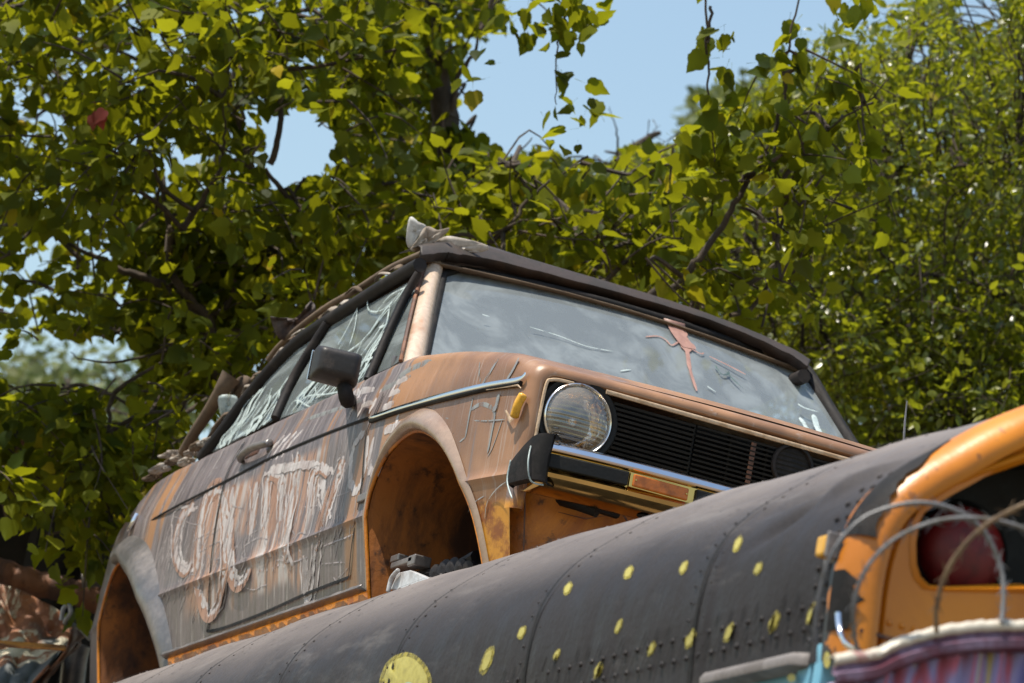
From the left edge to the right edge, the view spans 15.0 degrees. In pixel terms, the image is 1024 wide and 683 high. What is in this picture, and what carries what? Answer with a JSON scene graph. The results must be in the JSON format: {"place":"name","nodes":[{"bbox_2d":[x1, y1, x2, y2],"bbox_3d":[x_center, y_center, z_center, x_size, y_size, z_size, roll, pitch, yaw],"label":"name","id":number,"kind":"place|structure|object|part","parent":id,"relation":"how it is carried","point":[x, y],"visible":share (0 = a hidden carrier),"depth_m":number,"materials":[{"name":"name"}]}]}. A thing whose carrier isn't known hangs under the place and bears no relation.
{"place":"outdoors","nodes":[
{"label":"outdoors","id":0,"kind":"place"},
{"bbox_2d":[0,0,1021,463],"label":"sky","id":1,"kind":"structure","parent":0,"point":[639,56],"materials":[{"name":"blue"}]},
{"label":"ground","id":2,"kind":"structure","parent":0,"visible":0},
{"bbox_2d":[0,584,84,682],"bbox_3d":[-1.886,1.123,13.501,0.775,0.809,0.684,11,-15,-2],"label":"wrecked car","id":3,"kind":"object","parent":2,"relation":"on","point":[34,639],"visible":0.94,"depth_m":13.75,"materials":[{"name":"brown paint"}]},
{"bbox_2d":[0,558,108,613],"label":"rusty beam","id":4,"kind":"structure","parent":3,"relation":"on","point":[35,583],"depth_m":14.26,"materials":[{"name":"brown metal"}]},
{"bbox_2d":[59,603,89,640],"bbox_3d":[-1.490,0.952,13.259,0.069,0.094,0.169,2,-17,29],"label":"bent hook","id":5,"kind":"object","parent":3,"relation":"attached to","point":[68,615],"visible":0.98,"depth_m":13.20,"materials":[{"name":"metal"}]},
{"bbox_2d":[81,574,100,587],"bbox_3d":[-1.502,0.854,14.000,0.089,0.068,0.056,10,-15,3],"label":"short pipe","id":6,"kind":"object","parent":3,"relation":"attached to","point":[95,584],"visible":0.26,"depth_m":13.98,"materials":[{"name":"grey metal"}]},
{"bbox_2d":[59,642,89,682],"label":"grey pipe","id":7,"kind":"object","parent":2,"relation":"on","point":[73,667],"visible":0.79,"depth_m":13.56,"materials":[{"name":"metal"}]},
{"bbox_2d":[0,439,176,682],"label":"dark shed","id":8,"kind":"structure","parent":2,"relation":"on","point":[13,548],"depth_m":15.20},
{"bbox_2d":[0,328,219,432],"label":"distant tree","id":9,"kind":"object","parent":2,"relation":"on","point":[32,366],"visible":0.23,"depth_m":33.68,"materials":[{"name":"green plant"}]},
{"bbox_2d":[0,5,414,445],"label":"broadleaf tree","id":10,"kind":"object","parent":2,"relation":"on","point":[56,253],"depth_m":20.10,"materials":[{"name":"green plant"}]},
{"bbox_2d":[0,0,454,636],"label":"broadleaf tree","id":11,"kind":"object","parent":2,"relation":"on","point":[216,272],"visible":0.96,"depth_m":13.48,"materials":[{"name":"green plant"}]},
{"bbox_2d":[295,0,620,288],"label":"broadleaf tree","id":12,"kind":"object","parent":2,"relation":"on","point":[442,71],"visible":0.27,"depth_m":15.03,"materials":[{"name":"green plant"}]},
{"bbox_2d":[113,406,1023,682],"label":"school bus","id":13,"kind":"object","parent":2,"relation":"on","point":[719,586],"visible":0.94,"depth_m":7.04,"materials":[{"name":"paint"}]},
{"bbox_2d":[89,217,874,682],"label":"abandoned hatchback","id":14,"kind":"object","parent":13,"relation":"on","point":[435,405],"visible":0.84,"depth_m":11.10,"materials":[{"name":"paint"}]},
{"bbox_3d":[-0.775,0.171,12.127,0.103,0.315,0.665,16,-16,-19],"label":"side window","id":15,"kind":"part","parent":14,"relation":"part of","materials":[{"name":"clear glass"}]},
{"bbox_3d":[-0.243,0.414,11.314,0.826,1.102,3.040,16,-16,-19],"label":"door","id":16,"kind":"part","parent":14,"relation":"part of","materials":[{"name":"paint"}]},
{"bbox_2d":[903,401,907,439],"bbox_3d":[0.973,0.523,10.118,0.011,0.764,0.041,6,-16,17],"label":"antenna rod","id":17,"kind":"object","parent":13,"relation":"attached to","point":[904,428],"visible":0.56,"depth_m":10.20,"materials":[{"name":"metal"}]},
{"bbox_2d":[407,76,800,314],"bbox_3d":[-0.145,2.080,17.523,2.192,7.758,2.721,10,-15,0],"label":"leaved tree","id":18,"kind":"object","parent":2,"relation":"on","point":[654,134],"visible":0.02,"depth_m":17.47,"materials":[{"name":"green plant"}]},
{"bbox_2d":[394,0,923,338],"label":"broadleaf tree","id":19,"kind":"object","parent":2,"relation":"on","point":[514,210],"visible":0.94,"depth_m":12.85,"materials":[{"name":"green plant"}]},
{"bbox_2d":[671,67,807,141],"bbox_3d":[1.208,3.537,32.509,1.664,13.223,3.638,10,-15,1],"label":"distant tree","id":20,"kind":"object","parent":2,"relation":"on","point":[694,107],"visible":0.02,"depth_m":33.25,"materials":[{"name":"green plant"}]},
{"bbox_2d":[572,0,1023,448],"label":"leaved tree","id":21,"kind":"object","parent":2,"relation":"on","point":[938,361],"visible":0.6,"depth_m":15.10,"materials":[{"name":"green plant"}]},
{"bbox_2d":[678,19,1023,437],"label":"leaved tree","id":22,"kind":"object","parent":2,"relation":"on","point":[927,240],"depth_m":20.10,"materials":[{"name":"green plant"}]},
{"bbox_2d":[827,619,1023,682],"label":"painted metal fence","id":23,"kind":"object","parent":2,"relation":"on","point":[983,651],"visible":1,"depth_m":5.83,"materials":[{"name":"metal"}]},
{"bbox_2d":[807,494,1010,662],"bbox_3d":[0.605,0.367,5.883,0.302,0.285,0.038,10,-15,0],"label":"razor wire loop","id":24,"kind":"object","parent":23,"relation":"attached to","point":[908,503],"visible":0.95,"depth_m":5.89,"materials":[{"name":"metal"}]},
{"bbox_2d":[845,509,1023,650],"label":"razor wire loop","id":25,"kind":"object","parent":23,"relation":"attached to","point":[886,545],"visible":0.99,"depth_m":5.82,"materials":[{"name":"metal"}]},
{"bbox_2d":[930,499,1023,632],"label":"razor wire loop","id":26,"kind":"object","parent":23,"relation":"attached to","point":[969,539],"visible":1,"depth_m":5.80,"materials":[{"name":"grey metal"}]}
]}

